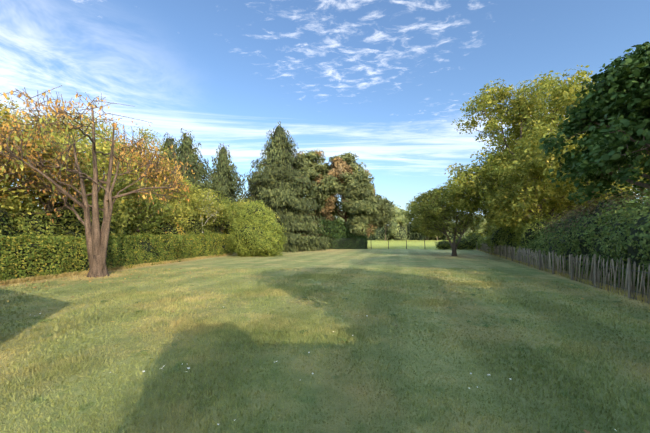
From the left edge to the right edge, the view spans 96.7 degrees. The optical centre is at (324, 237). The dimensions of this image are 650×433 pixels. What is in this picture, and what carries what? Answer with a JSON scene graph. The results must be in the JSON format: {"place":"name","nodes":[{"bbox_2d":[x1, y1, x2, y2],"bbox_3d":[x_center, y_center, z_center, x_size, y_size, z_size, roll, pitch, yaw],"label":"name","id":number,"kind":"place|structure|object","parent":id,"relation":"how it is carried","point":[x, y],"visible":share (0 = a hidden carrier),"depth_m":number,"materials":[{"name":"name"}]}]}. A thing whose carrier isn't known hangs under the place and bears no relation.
{"place":"outdoors","nodes":[
{"label":"outdoors","id":0,"kind":"place"},
{"bbox_2d":[0,239,649,432],"bbox_3d":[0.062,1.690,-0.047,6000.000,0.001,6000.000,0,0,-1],"label":"lawn","id":1,"kind":"structure","parent":0,"point":[397,254],"depth_m":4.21,"materials":[{"name":"green plant"}]},
{"bbox_2d":[0,97,71,149],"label":"tree","id":2,"kind":"object","parent":1,"relation":"on","point":[8,98],"visible":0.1,"depth_m":18.92,"materials":[{"name":"yellow plant"}]},
{"bbox_2d":[0,101,91,205],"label":"tree","id":3,"kind":"object","parent":1,"relation":"on","point":[7,116],"visible":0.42,"depth_m":13.47,"materials":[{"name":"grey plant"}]},
{"bbox_2d":[0,139,139,241],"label":"tree","id":4,"kind":"object","parent":1,"relation":"on","point":[4,183],"visible":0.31,"depth_m":14.77,"materials":[{"name":"green plant"}]},
{"bbox_2d":[0,115,151,222],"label":"tree","id":5,"kind":"object","parent":1,"relation":"on","point":[102,148],"visible":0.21,"depth_m":16.56,"materials":[{"name":"green plant"}]},
{"bbox_2d":[30,107,143,185],"bbox_3d":[-19.933,-4.106,24.583,10.585,11.608,9.910,0,0,-1],"label":"tree","id":6,"kind":"object","parent":1,"relation":"on","point":[97,131],"visible":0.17,"depth_m":21.97,"materials":[{"name":"yellow plant"}]},
{"bbox_2d":[0,85,198,277],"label":"cherry tree","id":7,"kind":"object","parent":1,"relation":"on","point":[97,239],"visible":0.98,"depth_m":12.46,"materials":[{"name":"brown plant"}]},
{"bbox_2d":[0,180,229,245],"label":"understory shrub","id":8,"kind":"object","parent":1,"relation":"on","point":[40,222],"visible":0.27,"depth_m":14.93,"materials":[{"name":"green plant"}]},
{"bbox_2d":[0,230,233,280],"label":"beech hedge","id":9,"kind":"object","parent":1,"relation":"on","point":[32,258],"visible":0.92,"depth_m":13.35,"materials":[{"name":"green plant"}]},
{"bbox_2d":[79,169,180,241],"bbox_3d":[-13.789,-1.404,19.697,6.828,6.198,6.106,0,0,-1],"label":"tree","id":10,"kind":"object","parent":1,"relation":"on","point":[157,204],"visible":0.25,"depth_m":19.22,"materials":[{"name":"green plant"}]},
{"bbox_2d":[88,124,175,184],"bbox_3d":[-20.548,-5.095,31.171,9.966,13.572,10.648,0,0,-1],"label":"tree","id":11,"kind":"object","parent":1,"relation":"on","point":[151,138],"visible":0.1,"depth_m":31.68,"materials":[{"name":"yellow plant"}]},
{"bbox_2d":[84,139,187,223],"bbox_3d":[-14.619,-2.774,21.178,8.160,8.936,6.182,0,0,-1],"label":"tree","id":12,"kind":"object","parent":1,"relation":"on","point":[161,176],"visible":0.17,"depth_m":20.98,"materials":[{"name":"orange plant"}]},
{"bbox_2d":[138,130,177,223],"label":"cypress tree","id":13,"kind":"object","parent":1,"relation":"on","point":[169,141],"visible":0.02,"depth_m":35.30,"materials":[{"name":"green plant"}]},
{"bbox_2d":[133,175,213,234],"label":"tree","id":14,"kind":"object","parent":1,"relation":"on","point":[186,208],"visible":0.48,"depth_m":23.43,"materials":[{"name":"green plant"}]},
{"bbox_2d":[162,128,229,233],"bbox_3d":[-14.701,-4.923,30.722,9.075,13.500,9.376,0,0,-1],"label":"cypress tree","id":15,"kind":"object","parent":1,"relation":"on","point":[186,149],"visible":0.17,"depth_m":30.06,"materials":[{"name":"green plant"}]},
{"bbox_2d":[182,188,226,238],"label":"birch tree","id":16,"kind":"object","parent":1,"relation":"on","point":[218,208],"visible":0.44,"depth_m":26.96,"materials":[{"name":"green plant"}]},
{"bbox_2d":[194,191,244,232],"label":"tree","id":17,"kind":"object","parent":1,"relation":"on","point":[228,214],"visible":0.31,"depth_m":28.62,"materials":[{"name":"green plant"}]},
{"bbox_2d":[206,143,247,233],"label":"cypress tree","id":18,"kind":"object","parent":1,"relation":"on","point":[224,177],"visible":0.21,"depth_m":35.43,"materials":[{"name":"green plant"}]},
{"bbox_2d":[242,182,258,201],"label":"cypress tree","id":19,"kind":"object","parent":1,"relation":"on","point":[248,195],"depth_m":39.33,"materials":[{"name":"green plant"}]},
{"bbox_2d":[231,197,280,224],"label":"tree","id":20,"kind":"object","parent":1,"relation":"on","point":[247,202],"visible":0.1,"depth_m":32.37,"materials":[{"name":"green plant"}]},
{"bbox_2d":[225,200,287,256],"bbox_3d":[-6.180,-0.722,26.347,5.655,5.577,4.863,0,0,-1],"label":"hornbeam bush","id":21,"kind":"object","parent":1,"relation":"on","point":[256,230],"visible":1,"depth_m":25.12,"materials":[{"name":"green plant"}]},
{"bbox_2d":[242,121,334,251],"bbox_3d":[-6.161,-7.054,39.070,14.916,17.487,14.273,0,0,-1],"label":"spruce tree","id":22,"kind":"object","parent":1,"relation":"on","point":[279,186],"visible":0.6,"depth_m":36.62,"materials":[{"name":"green plant"}]},
{"bbox_2d":[294,148,339,222],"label":"pine tree","id":23,"kind":"object","parent":1,"relation":"on","point":[313,167],"visible":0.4,"depth_m":48.27,"materials":[{"name":"green plant"}]},
{"bbox_2d":[2,254,639,432],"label":"fallen leaves","id":24,"kind":"object","parent":1,"relation":"on","point":[584,430],"visible":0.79,"depth_m":11.36,"materials":[{"name":"brown plant"}]},
{"bbox_2d":[30,306,615,429],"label":"daisies","id":25,"kind":"object","parent":1,"relation":"on","point":[188,368],"visible":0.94,"depth_m":3.54,"materials":[{"name":"white plant"}]},
{"bbox_2d":[37,258,635,355],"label":"lawn weeds","id":26,"kind":"object","parent":1,"relation":"on","point":[303,331],"visible":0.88,"depth_m":6.15,"materials":[{"name":"green plant"}]},
{"bbox_2d":[314,218,362,237],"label":"shrub under pines","id":27,"kind":"object","parent":1,"relation":"on","point":[331,228],"visible":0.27,"depth_m":46.23,"materials":[{"name":"green plant"}]},
{"bbox_2d":[310,234,367,248],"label":"ivy hedge","id":28,"kind":"object","parent":1,"relation":"on","point":[353,242],"visible":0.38,"depth_m":42.29,"materials":[{"name":"green plant"}]},
{"bbox_2d":[312,152,375,221],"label":"pine tree","id":29,"kind":"object","parent":1,"relation":"on","point":[349,177],"visible":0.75,"depth_m":46.01,"materials":[{"name":"green plant"}]},
{"bbox_2d":[339,187,394,238],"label":"pine tree","id":30,"kind":"object","parent":1,"relation":"on","point":[365,214],"visible":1,"depth_m":44.98,"materials":[{"name":"green plant"}]},
{"bbox_2d":[385,203,400,240],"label":"tree","id":31,"kind":"object","parent":1,"relation":"on","point":[393,229],"visible":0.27,"depth_m":160.62,"materials":[{"name":"green plant"}]},
{"bbox_2d":[388,207,410,231],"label":"tree","id":32,"kind":"object","parent":1,"relation":"on","point":[402,218],"visible":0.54,"depth_m":167.50,"materials":[{"name":"green plant"}]},
{"bbox_2d":[347,220,487,239],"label":"trees","id":33,"kind":"object","parent":1,"relation":"on","point":[403,234],"visible":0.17,"depth_m":170.73,"materials":[{"name":"green plant"}]},
{"bbox_2d":[371,240,475,249],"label":"field wire fence","id":34,"kind":"object","parent":1,"relation":"on","point":[424,241],"visible":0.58,"depth_m":41.81,"materials":[{"name":"brown wood"}]},
{"bbox_2d":[404,184,504,255],"bbox_3d":[11.679,-1.526,26.820,8.633,6.432,8.359,0,0,-1],"label":"apple tree","id":35,"kind":"object","parent":1,"relation":"on","point":[431,212],"visible":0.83,"depth_m":25.89,"materials":[{"name":"green plant"}]},
{"bbox_2d":[434,232,482,249],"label":"shrub","id":36,"kind":"object","parent":1,"relation":"on","point":[468,242],"visible":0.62,"depth_m":40.35,"materials":[{"name":"green plant"}]},
{"bbox_2d":[471,215,487,232],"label":"tree","id":37,"kind":"object","parent":1,"relation":"on","point":[480,228],"visible":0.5,"depth_m":170.42,"materials":[{"name":"green plant"}]},
{"bbox_2d":[475,211,559,263],"bbox_3d":[18.318,0.165,29.060,4.300,3.873,24.970,0,0,21],"label":"shrub","id":38,"kind":"object","parent":1,"relation":"on","point":[504,236],"visible":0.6,"depth_m":21.27,"materials":[{"name":"green plant"}]},
{"bbox_2d":[436,65,648,232],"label":"walnut tree","id":39,"kind":"object","parent":1,"relation":"on","point":[514,194],"visible":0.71,"depth_m":20.83,"materials":[{"name":"green plant"}]},
{"bbox_2d":[476,242,649,303],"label":"fence","id":40,"kind":"object","parent":1,"relation":"on","point":[595,274],"visible":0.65,"depth_m":10.24,"materials":[{"name":"wood"}]},
{"bbox_2d":[527,188,649,289],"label":"hedge shrub","id":41,"kind":"object","parent":1,"relation":"on","point":[615,231],"visible":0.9,"depth_m":10.70,"materials":[{"name":"green plant"}]},
{"bbox_2d":[539,41,649,203],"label":"maple tree","id":42,"kind":"object","parent":1,"relation":"on","point":[610,117],"visible":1,"depth_m":10.36,"materials":[{"name":"green plant"}]},
{"bbox_2d":[541,133,647,216],"bbox_3d":[24.761,-4.019,25.144,9.135,11.429,10.317,0,0,-22],"label":"tree","id":43,"kind":"object","parent":1,"relation":"on","point":[589,180],"visible":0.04,"depth_m":24.52,"materials":[{"name":"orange plant"}]},
{"bbox_2d":[0,0,649,219],"label":"sky","id":44,"kind":"structure","parent":0,"point":[385,83],"materials":[{"name":"blue"}]}
]}

